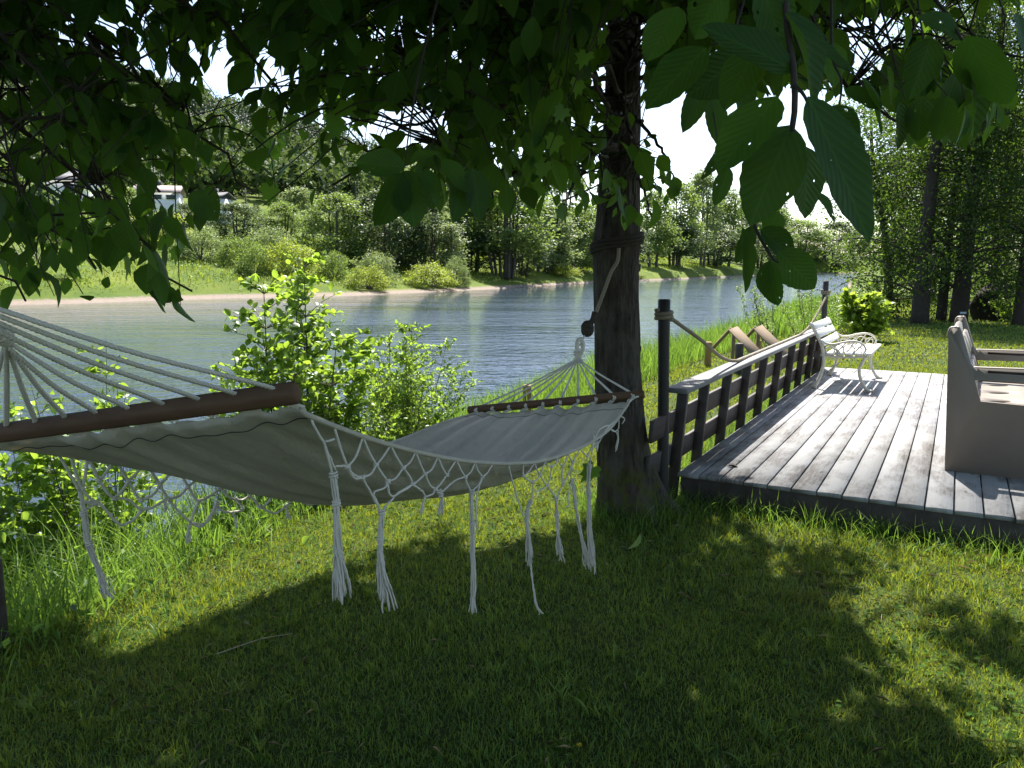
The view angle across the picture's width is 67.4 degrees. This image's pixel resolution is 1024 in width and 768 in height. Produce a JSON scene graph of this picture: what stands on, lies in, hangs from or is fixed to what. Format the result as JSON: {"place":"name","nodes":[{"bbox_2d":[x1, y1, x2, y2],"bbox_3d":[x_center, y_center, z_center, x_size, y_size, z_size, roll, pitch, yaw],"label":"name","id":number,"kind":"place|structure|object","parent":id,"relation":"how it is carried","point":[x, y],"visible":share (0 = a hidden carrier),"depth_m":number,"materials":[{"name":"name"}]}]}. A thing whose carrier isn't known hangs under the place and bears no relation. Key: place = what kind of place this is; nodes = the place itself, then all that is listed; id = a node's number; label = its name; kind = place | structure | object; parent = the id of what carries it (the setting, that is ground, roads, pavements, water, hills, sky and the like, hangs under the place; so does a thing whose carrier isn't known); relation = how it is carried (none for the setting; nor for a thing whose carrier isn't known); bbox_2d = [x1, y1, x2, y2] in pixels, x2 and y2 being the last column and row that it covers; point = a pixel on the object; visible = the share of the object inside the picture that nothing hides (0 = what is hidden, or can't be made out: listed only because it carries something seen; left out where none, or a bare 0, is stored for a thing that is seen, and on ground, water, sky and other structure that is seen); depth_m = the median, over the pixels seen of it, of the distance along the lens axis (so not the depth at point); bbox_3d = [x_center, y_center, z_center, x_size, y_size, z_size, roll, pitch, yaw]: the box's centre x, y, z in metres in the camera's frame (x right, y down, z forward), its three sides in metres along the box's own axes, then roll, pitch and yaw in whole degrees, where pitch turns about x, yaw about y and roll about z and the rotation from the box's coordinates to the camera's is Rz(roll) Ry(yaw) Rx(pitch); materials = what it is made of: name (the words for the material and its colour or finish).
{"place":"outdoors","nodes":[
{"label":"outdoors","id":0,"kind":"place"},
{"bbox_2d":[0,273,856,572],"bbox_3d":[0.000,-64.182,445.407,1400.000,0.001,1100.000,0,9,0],"label":"river water","id":1,"kind":"structure","parent":0,"point":[506,337],"depth_m":33.27,"materials":[{"name":"blue liquid"}]},
{"bbox_2d":[0,81,1023,767],"bbox_3d":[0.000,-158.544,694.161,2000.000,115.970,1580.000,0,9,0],"label":"ground","id":2,"kind":"structure","parent":0,"point":[124,293],"depth_m":3.29,"materials":[{"name":"green plant"}]},
{"bbox_2d":[0,557,9,653],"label":"wooden stake","id":3,"kind":"object","parent":2,"relation":"on","point":[3,616],"visible":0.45,"depth_m":3.48,"materials":[{"name":"brown wood"}]},
{"bbox_2d":[2,243,40,264],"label":"meadow bush","id":4,"kind":"object","parent":2,"relation":"on","point":[18,251],"visible":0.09,"depth_m":70.56,"materials":[{"name":"green plant"}]},
{"bbox_2d":[0,159,61,204],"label":"broadleaf tree","id":5,"kind":"object","parent":2,"relation":"on","point":[20,178],"visible":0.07,"depth_m":106.09,"materials":[{"name":"green plant"}]},
{"bbox_2d":[0,471,66,611],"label":"hazel shrub","id":6,"kind":"object","parent":2,"relation":"on","point":[12,480],"visible":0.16,"depth_m":5.26,"materials":[{"name":"green plant"}]},
{"bbox_2d":[0,171,104,211],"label":"house","id":7,"kind":"structure","parent":2,"relation":"on","point":[69,173],"depth_m":120.93,"materials":[{"name":"white glass"}]},
{"bbox_2d":[0,400,161,607],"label":"hazel shrub","id":8,"kind":"object","parent":2,"relation":"on","point":[16,465],"visible":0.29,"depth_m":5.26,"materials":[{"name":"green plant"}]},
{"bbox_2d":[10,345,178,575],"bbox_3d":[-2.831,0.644,5.426,0.918,1.955,1.070,4,10,26],"label":"hazel shrub","id":9,"kind":"object","parent":2,"relation":"on","point":[58,497],"visible":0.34,"depth_m":5.32,"materials":[{"name":"green plant"}]},
{"bbox_2d":[83,184,157,225],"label":"broadleaf tree","id":10,"kind":"object","parent":2,"relation":"on","point":[132,193],"visible":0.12,"depth_m":108.89,"materials":[{"name":"green plant"}]},
{"bbox_2d":[0,0,295,308],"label":"tree foliage","id":11,"kind":"object","parent":2,"relation":"on","point":[120,137],"visible":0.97,"depth_m":2.21,"materials":[{"name":"green plant"}]},
{"bbox_2d":[131,181,185,216],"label":"house","id":12,"kind":"structure","parent":2,"relation":"on","point":[165,196],"depth_m":134.83,"materials":[{"name":"white glass"}]},
{"bbox_2d":[130,209,205,244],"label":"meadow bush","id":13,"kind":"object","parent":2,"relation":"on","point":[160,234],"visible":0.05,"depth_m":95.87,"materials":[{"name":"green plant"}]},
{"bbox_2d":[173,201,209,231],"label":"broadleaf tree","id":14,"kind":"object","parent":2,"relation":"on","point":[184,207],"visible":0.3,"depth_m":114.15,"materials":[{"name":"green plant"}]},
{"bbox_2d":[168,225,230,261],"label":"meadow bush","id":15,"kind":"object","parent":2,"relation":"on","point":[207,246],"visible":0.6,"depth_m":86.15,"materials":[{"name":"green plant"}]},
{"bbox_2d":[0,63,413,195],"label":"hillside conifers","id":16,"kind":"object","parent":2,"relation":"on","point":[247,123],"visible":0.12,"depth_m":357.90,"materials":[{"name":"green plant"}]},
{"bbox_2d":[209,188,236,224],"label":"house","id":17,"kind":"structure","parent":2,"relation":"on","point":[225,197],"depth_m":137.89,"materials":[{"name":"white glass"}]},
{"bbox_2d":[0,58,446,205],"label":"hillside forest","id":18,"kind":"object","parent":2,"relation":"on","point":[331,173],"visible":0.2,"depth_m":206.80,"materials":[{"name":"green plant"}]},
{"bbox_2d":[208,233,262,266],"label":"meadow bush","id":19,"kind":"object","parent":2,"relation":"on","point":[226,259],"visible":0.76,"depth_m":83.99,"materials":[{"name":"green plant"}]},
{"bbox_2d":[204,201,271,238],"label":"broadleaf tree","id":20,"kind":"object","parent":2,"relation":"on","point":[245,211],"visible":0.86,"depth_m":113.03,"materials":[{"name":"green plant"}]},
{"bbox_2d":[231,241,273,275],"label":"meadow bush","id":21,"kind":"object","parent":2,"relation":"on","point":[246,263],"visible":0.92,"depth_m":78.29,"materials":[{"name":"green plant"}]},
{"bbox_2d":[242,224,300,257],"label":"meadow bush","id":22,"kind":"object","parent":2,"relation":"on","point":[265,235],"visible":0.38,"depth_m":93.48,"materials":[{"name":"green plant"}]},
{"bbox_2d":[249,200,312,237],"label":"broadleaf tree","id":23,"kind":"object","parent":2,"relation":"on","point":[283,207],"visible":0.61,"depth_m":123.86,"materials":[{"name":"green plant"}]},
{"bbox_2d":[253,237,325,275],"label":"meadow bush","id":24,"kind":"object","parent":2,"relation":"on","point":[278,259],"visible":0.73,"depth_m":80.02,"materials":[{"name":"green plant"}]},
{"bbox_2d":[0,372,585,663],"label":"bank weeds","id":25,"kind":"object","parent":2,"relation":"on","point":[72,607],"visible":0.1,"depth_m":4.46,"materials":[{"name":"green plant"}]},
{"bbox_2d":[203,249,388,437],"bbox_3d":[-1.812,-0.032,6.652,1.524,2.264,1.726,-6,11,-36],"label":"alder sapling","id":26,"kind":"object","parent":2,"relation":"on","point":[307,373],"visible":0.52,"depth_m":6.46,"materials":[{"name":"green plant"}]},
{"bbox_2d":[273,185,323,236],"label":"broadleaf tree","id":27,"kind":"object","parent":2,"relation":"on","point":[303,194],"visible":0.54,"depth_m":135.42,"materials":[{"name":"green plant"}]},
{"bbox_2d":[312,249,352,279],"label":"meadow bush","id":28,"kind":"object","parent":2,"relation":"on","point":[341,264],"visible":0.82,"depth_m":82.38,"materials":[{"name":"green plant"}]},
{"bbox_2d":[290,191,384,261],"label":"broadleaf tree","id":29,"kind":"object","parent":2,"relation":"on","point":[336,201],"visible":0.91,"depth_m":96.60,"materials":[{"name":"green plant"}]},
{"bbox_2d":[319,202,383,251],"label":"broadleaf tree","id":30,"kind":"object","parent":2,"relation":"on","point":[354,224],"visible":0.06,"depth_m":118.38,"materials":[{"name":"green plant"}]},
{"bbox_2d":[339,263,393,291],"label":"meadow bush","id":31,"kind":"object","parent":2,"relation":"on","point":[354,281],"visible":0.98,"depth_m":80.73,"materials":[{"name":"green plant"}]},
{"bbox_2d":[0,230,737,294],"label":"meadow grass","id":32,"kind":"structure","parent":2,"relation":"on","point":[662,261],"depth_m":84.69,"materials":[{"name":"green plant"}]},
{"bbox_2d":[310,364,432,441],"bbox_3d":[-1.338,0.357,6.743,1.256,1.006,1.044,0,9,0],"label":"willow shrub","id":33,"kind":"object","parent":2,"relation":"on","point":[379,432],"visible":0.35,"depth_m":6.78,"materials":[{"name":"green plant"}]},
{"bbox_2d":[350,250,402,285],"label":"meadow bush","id":34,"kind":"object","parent":2,"relation":"on","point":[384,264],"visible":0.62,"depth_m":86.19,"materials":[{"name":"green plant"}]},
{"bbox_2d":[326,184,438,269],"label":"broadleaf tree","id":35,"kind":"object","parent":2,"relation":"on","point":[366,201],"visible":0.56,"depth_m":100.59,"materials":[{"name":"green plant"}]},
{"bbox_2d":[360,224,448,264],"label":"broadleaf tree","id":36,"kind":"object","parent":2,"relation":"on","point":[439,248],"visible":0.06,"depth_m":112.41,"materials":[{"name":"green plant"}]},
{"bbox_2d":[379,162,450,262],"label":"broadleaf tree","id":37,"kind":"object","parent":2,"relation":"on","point":[445,206],"visible":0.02,"depth_m":124.34,"materials":[{"name":"green plant"}]},
{"bbox_2d":[355,320,483,440],"bbox_3d":[-1.133,0.058,7.723,1.432,1.462,1.431,5,10,28],"label":"willow shrub","id":38,"kind":"object","parent":2,"relation":"on","point":[409,385],"visible":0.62,"depth_m":7.47,"materials":[{"name":"green plant"}]},
{"bbox_2d":[387,206,472,271],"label":"broadleaf tree","id":39,"kind":"object","parent":2,"relation":"on","point":[432,244],"visible":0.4,"depth_m":104.06,"materials":[{"name":"green plant"}]},
{"bbox_2d":[398,260,461,289],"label":"meadow bush","id":40,"kind":"object","parent":2,"relation":"on","point":[418,276],"visible":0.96,"depth_m":90.42,"materials":[{"name":"green plant"}]},
{"bbox_2d":[427,222,475,270],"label":"broadleaf tree","id":41,"kind":"object","parent":2,"relation":"on","point":[449,228],"visible":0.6,"depth_m":102.17,"materials":[{"name":"green plant"}]},
{"bbox_2d":[440,255,472,287],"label":"meadow bush","id":42,"kind":"object","parent":2,"relation":"on","point":[462,273],"visible":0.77,"depth_m":95.66,"materials":[{"name":"green plant"}]},
{"bbox_2d":[427,187,503,270],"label":"broadleaf tree","id":43,"kind":"object","parent":2,"relation":"on","point":[446,219],"visible":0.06,"depth_m":122.16,"materials":[{"name":"green plant"}]},
{"bbox_2d":[437,211,507,272],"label":"broadleaf tree","id":44,"kind":"object","parent":2,"relation":"on","point":[470,262],"visible":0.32,"depth_m":118.57,"materials":[{"name":"green plant"}]},
{"bbox_2d":[0,291,1023,697],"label":"tall bank grass","id":45,"kind":"structure","parent":2,"relation":"on","point":[142,563],"depth_m":4.84,"materials":[{"name":"green plant"}]},
{"bbox_2d":[0,466,1023,767],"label":"clover leaves","id":46,"kind":"object","parent":2,"relation":"on","point":[580,694],"visible":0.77,"depth_m":3.30,"materials":[{"name":"green plant"}]},
{"bbox_2d":[457,179,574,279],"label":"broadleaf tree","id":47,"kind":"object","parent":2,"relation":"on","point":[509,238],"visible":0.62,"depth_m":115.28,"materials":[{"name":"green plant"}]},
{"bbox_2d":[12,0,1023,528],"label":"lawn tree","id":48,"kind":"object","parent":2,"relation":"on","point":[542,64],"visible":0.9,"depth_m":2.18,"materials":[{"name":"green plant"}]},
{"bbox_2d":[579,231,644,348],"bbox_3d":[0.634,-0.594,4.798,0.347,0.724,0.529,3,9,17],"label":"hanging rope","id":49,"kind":"object","parent":48,"relation":"attached to","point":[587,328],"visible":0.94,"depth_m":4.68,"materials":[{"name":"grey"}]},
{"bbox_2d":[0,307,644,614],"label":"hammock","id":50,"kind":"object","parent":49,"relation":"hanging from","point":[293,452],"visible":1,"depth_m":2.21,"materials":[{"name":"fabric"}]},
{"bbox_2d":[495,223,555,275],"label":"broadleaf tree","id":51,"kind":"object","parent":2,"relation":"on","point":[521,269],"visible":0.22,"depth_m":125.09,"materials":[{"name":"green plant"}]},
{"bbox_2d":[508,198,588,273],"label":"broadleaf tree","id":52,"kind":"object","parent":2,"relation":"on","point":[555,257],"visible":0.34,"depth_m":136.22,"materials":[{"name":"green plant"}]},
{"bbox_2d":[532,217,571,271],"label":"broadleaf tree","id":53,"kind":"object","parent":2,"relation":"on","point":[558,252],"visible":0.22,"depth_m":138.76,"materials":[{"name":"green plant"}]},
{"bbox_2d":[538,173,596,265],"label":"broadleaf tree","id":54,"kind":"object","parent":2,"relation":"on","point":[570,204],"visible":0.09,"depth_m":159.75,"materials":[{"name":"green plant"}]},
{"bbox_2d":[550,266,584,276],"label":"meadow bush","id":55,"kind":"object","parent":2,"relation":"on","point":[563,272],"visible":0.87,"depth_m":138.84,"materials":[{"name":"green plant"}]},
{"bbox_2d":[548,207,595,271],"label":"broadleaf tree","id":56,"kind":"object","parent":2,"relation":"on","point":[588,217],"visible":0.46,"depth_m":150.82,"materials":[{"name":"green plant"}]},
{"bbox_2d":[579,460,601,482],"bbox_3d":[0.367,0.415,3.614,0.109,0.116,0.018,1,9,9],"label":"fallen leaf","id":57,"kind":"object","parent":2,"relation":"on","point":[595,470],"visible":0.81,"depth_m":3.61,"materials":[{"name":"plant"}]},
{"bbox_2d":[577,215,661,262],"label":"broadleaf tree","id":58,"kind":"object","parent":2,"relation":"on","point":[643,248],"visible":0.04,"depth_m":168.44,"materials":[{"name":"green plant"}]},
{"bbox_2d":[657,299,669,492],"bbox_3d":[1.002,0.195,5.093,0.109,1.509,0.080,5,10,30],"label":"rope pole","id":59,"kind":"object","parent":2,"relation":"on","point":[663,366],"visible":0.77,"depth_m":5.04,"materials":[{"name":"brown wood"}]},
{"bbox_2d":[654,289,830,362],"bbox_3d":[2.685,-0.647,7.823,0.183,0.538,6.702,5,10,30],"label":"sagging rope","id":60,"kind":"object","parent":59,"relation":"hanging from","point":[658,314],"visible":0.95,"depth_m":5.74,"materials":[{"name":"beige fabric"}]},
{"bbox_2d":[640,189,689,267],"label":"broadleaf tree","id":61,"kind":"object","parent":2,"relation":"on","point":[660,229],"visible":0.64,"depth_m":198.88,"materials":[{"name":"green plant"}]},
{"bbox_2d":[645,219,711,266],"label":"broadleaf tree","id":62,"kind":"object","parent":2,"relation":"on","point":[680,252],"visible":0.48,"depth_m":216.33,"materials":[{"name":"green plant"}]},
{"bbox_2d":[660,179,713,265],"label":"broadleaf tree","id":63,"kind":"object","parent":2,"relation":"on","point":[687,194],"visible":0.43,"depth_m":221.90,"materials":[{"name":"green plant"}]},
{"bbox_2d":[682,168,731,266],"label":"broadleaf tree","id":64,"kind":"object","parent":2,"relation":"on","point":[704,184],"visible":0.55,"depth_m":240.51,"materials":[{"name":"green plant"}]},
{"bbox_2d":[704,342,711,365],"bbox_3d":[3.337,-0.437,13.080,0.126,0.564,0.122,0,9,0],"label":"wooden stake","id":65,"kind":"object","parent":2,"relation":"on","point":[708,357],"visible":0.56,"depth_m":13.03,"materials":[{"name":"brown wood"}]},
{"bbox_2d":[682,221,740,266],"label":"broadleaf tree","id":66,"kind":"object","parent":2,"relation":"on","point":[729,244],"visible":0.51,"depth_m":258.22,"materials":[{"name":"green plant"}]},
{"bbox_2d":[703,188,758,265],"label":"broadleaf tree","id":67,"kind":"object","parent":2,"relation":"on","point":[731,218],"visible":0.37,"depth_m":275.50,"materials":[{"name":"green plant"}]},
{"bbox_2d":[712,326,759,358],"bbox_3d":[3.554,-0.502,12.174,0.173,0.814,0.992,-5,10,-29],"label":"board trestle","id":68,"kind":"object","parent":2,"relation":"on","point":[740,336],"visible":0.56,"depth_m":12.11,"materials":[{"name":"beige wood"}]},
{"bbox_2d":[734,343,743,374],"bbox_3d":[3.448,-0.308,11.684,0.133,0.629,0.128,0,9,0],"label":"wooden stake","id":69,"kind":"object","parent":2,"relation":"on","point":[739,349],"visible":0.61,"depth_m":11.61,"materials":[{"name":"grey wood"}]},
{"bbox_2d":[732,200,766,257],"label":"broadleaf tree","id":70,"kind":"object","parent":2,"relation":"on","point":[743,222],"visible":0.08,"depth_m":316.62,"materials":[{"name":"green plant"}]},
{"bbox_2d":[736,284,779,347],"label":"willow shoots","id":71,"kind":"object","parent":2,"relation":"on","point":[762,314],"visible":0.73,"depth_m":15.18,"materials":[{"name":"green plant"}]},
{"bbox_2d":[728,222,798,266],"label":"broadleaf tree","id":72,"kind":"object","parent":2,"relation":"on","point":[761,260],"visible":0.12,"depth_m":335.61,"materials":[{"name":"green plant"}]},
{"bbox_2d":[746,325,787,368],"bbox_3d":[3.983,-0.512,12.142,0.166,0.832,0.972,-6,10,-33],"label":"board trestle","id":73,"kind":"object","parent":2,"relation":"on","point":[765,335],"visible":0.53,"depth_m":12.11,"materials":[{"name":"beige wood"}]},
{"bbox_2d":[756,206,802,253],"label":"broadleaf tree","id":74,"kind":"object","parent":2,"relation":"on","point":[784,212],"visible":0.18,"depth_m":366.64,"materials":[{"name":"green plant"}]},
{"bbox_2d":[780,285,821,343],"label":"willow shoots","id":75,"kind":"object","parent":2,"relation":"on","point":[799,309],"visible":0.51,"depth_m":15.56,"materials":[{"name":"green plant"}]},
{"bbox_2d":[785,218,840,257],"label":"broadleaf tree","id":76,"kind":"object","parent":2,"relation":"on","point":[802,224],"visible":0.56,"depth_m":430.04,"materials":[{"name":"green plant"}]},
{"bbox_2d":[821,281,828,368],"bbox_3d":[4.335,-0.669,10.701,0.091,1.523,0.080,5,10,30],"label":"rope pole","id":77,"kind":"object","parent":2,"relation":"on","point":[825,304],"visible":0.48,"depth_m":10.61,"materials":[{"name":"brown wood"}]},
{"bbox_2d":[794,219,871,272],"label":"broadleaf tree","id":78,"kind":"object","parent":2,"relation":"on","point":[843,227],"visible":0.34,"depth_m":450.57,"materials":[{"name":"green plant"}]},
{"bbox_2d":[677,367,1023,552],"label":"wooden deck","id":79,"kind":"structure","parent":2,"relation":"on","point":[843,438],"depth_m":5.45,"materials":[{"name":"grey wood"}]},
{"bbox_2d":[645,325,828,498],"bbox_3d":[2.650,0.077,7.844,0.180,0.920,6.930,5,10,30],"label":"deck railing","id":80,"kind":"object","parent":79,"relation":"attached to","point":[681,416],"visible":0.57,"depth_m":6.24,"materials":[{"name":"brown wood"}]},
{"bbox_2d":[809,317,882,391],"bbox_3d":[4.069,-0.390,9.322,0.727,0.775,1.297,5,10,30],"label":"garden bench","id":81,"kind":"object","parent":79,"relation":"on","point":[860,348],"visible":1,"depth_m":8.96,"materials":[{"name":"beige metal"}]},
{"bbox_2d":[945,316,1023,479],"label":"plastic garden seat","id":82,"kind":"object","parent":79,"relation":"on","point":[984,420],"visible":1,"depth_m":5.19,"materials":[{"name":"grey plastic"}]},
{"bbox_2d":[816,280,889,332],"bbox_3d":[8.410,-1.871,18.901,1.522,1.392,1.769,0,9,0],"label":"willow shrub","id":83,"kind":"object","parent":2,"relation":"on","point":[839,319],"visible":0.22,"depth_m":19.20,"materials":[{"name":"green plant"}]},
{"bbox_2d":[835,281,894,340],"bbox_3d":[7.933,-1.614,17.197,1.013,1.414,1.263,-6,10,-35],"label":"maple bush","id":84,"kind":"object","parent":2,"relation":"on","point":[866,313],"visible":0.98,"depth_m":17.09,"materials":[{"name":"green plant"}]},
{"bbox_2d":[824,149,941,293],"bbox_3d":[24.258,-10.345,49.285,7.372,9.598,7.962,-4,9,-23],"label":"alder tree","id":85,"kind":"object","parent":2,"relation":"on","point":[837,260],"visible":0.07,"depth_m":49.77,"materials":[{"name":"green plant"}]},
{"bbox_2d":[802,76,994,320],"bbox_3d":[12.581,-5.760,25.316,5.663,8.597,5.995,-2,9,-14],"label":"alder tree","id":86,"kind":"object","parent":2,"relation":"on","point":[886,261],"visible":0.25,"depth_m":25.06,"materials":[{"name":"green plant"}]},
{"bbox_2d":[804,0,1023,323],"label":"alder tree","id":87,"kind":"object","parent":2,"relation":"on","point":[920,310],"visible":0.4,"depth_m":21.49,"materials":[{"name":"green plant"}]},
{"bbox_2d":[827,0,1023,322],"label":"alder tree","id":88,"kind":"object","parent":2,"relation":"on","point":[960,298],"visible":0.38,"depth_m":22.16,"materials":[{"name":"green plant"}]},
{"bbox_2d":[840,132,1016,301],"bbox_3d":[20.355,-7.859,36.980,8.948,10.124,7.240,-2,9,-13],"label":"alder tree","id":89,"kind":"object","parent":2,"relation":"on","point":[878,236],"visible":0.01,"depth_m":36.56,"materials":[{"name":"green plant"}]},
{"bbox_2d":[851,1,1023,320],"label":"alder tree","id":90,"kind":"object","parent":2,"relation":"on","point":[943,308],"visible":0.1,"depth_m":23.46,"materials":[{"name":"green plant"}]},
{"bbox_2d":[871,16,1023,311],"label":"alder tree","id":91,"kind":"object","parent":2,"relation":"on","point":[988,273],"visible":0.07,"depth_m":27.02,"materials":[{"name":"green plant"}]},
{"bbox_2d":[902,8,1023,325],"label":"alder tree","id":92,"kind":"object","parent":2,"relation":"on","point":[1018,312],"visible":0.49,"depth_m":21.42,"materials":[{"name":"green plant"}]},
{"bbox_2d":[944,113,1023,298],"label":"alder tree","id":93,"kind":"object","parent":2,"relation":"on","point":[1004,235],"visible":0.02,"depth_m":40.74,"materials":[{"name":"green plant"}]},
{"bbox_2d":[952,52,1023,300],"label":"alder tree","id":94,"kind":"object","parent":2,"relation":"on","point":[1020,237],"visible":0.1,"depth_m":25.95,"materials":[{"name":"green plant"}]},
{"bbox_2d":[969,283,1012,320],"bbox_3d":[15.261,-2.389,24.416,1.307,1.618,0.975,0,9,0],"label":"boulder","id":95,"kind":"object","parent":2,"relation":"on","point":[976,312],"visible":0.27,"depth_m":24.12,"materials":[{"name":"stone"}]},
{"bbox_2d":[988,290,1015,321],"bbox_3d":[15.237,-2.284,22.890,1.841,1.068,1.528,0,9,0],"label":"willow shrub","id":96,"kind":"object","parent":2,"relation":"on","point":[1006,311],"visible":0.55,"depth_m":23.11,"materials":[{"name":"green plant"}]},
{"bbox_2d":[0,435,1023,767],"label":"grass clippings","id":97,"kind":"object","parent":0,"point":[562,627],"depth_m":3.62,"materials":[{"name":"plant"}]},
{"bbox_2d":[46,0,1023,269],"label":"sky","id":98,"kind":"structure","parent":0,"point":[690,151],"materials":[{"name":"white"}]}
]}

